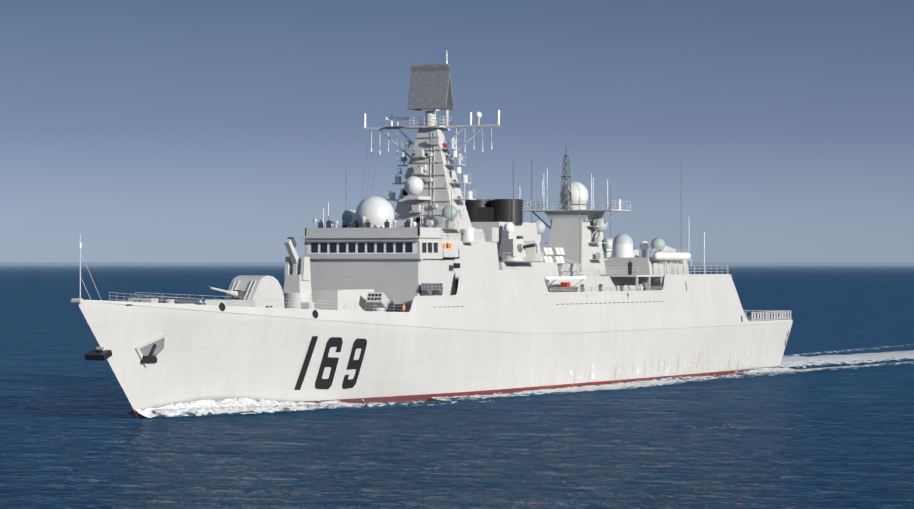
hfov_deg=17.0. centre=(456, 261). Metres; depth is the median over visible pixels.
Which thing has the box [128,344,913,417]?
wake foam
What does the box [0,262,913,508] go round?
sea
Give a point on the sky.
(143, 130)
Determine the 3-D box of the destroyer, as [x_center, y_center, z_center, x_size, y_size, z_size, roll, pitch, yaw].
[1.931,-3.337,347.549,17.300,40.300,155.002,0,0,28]
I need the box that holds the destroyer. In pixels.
[71,51,792,417]
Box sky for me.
[0,0,913,261]

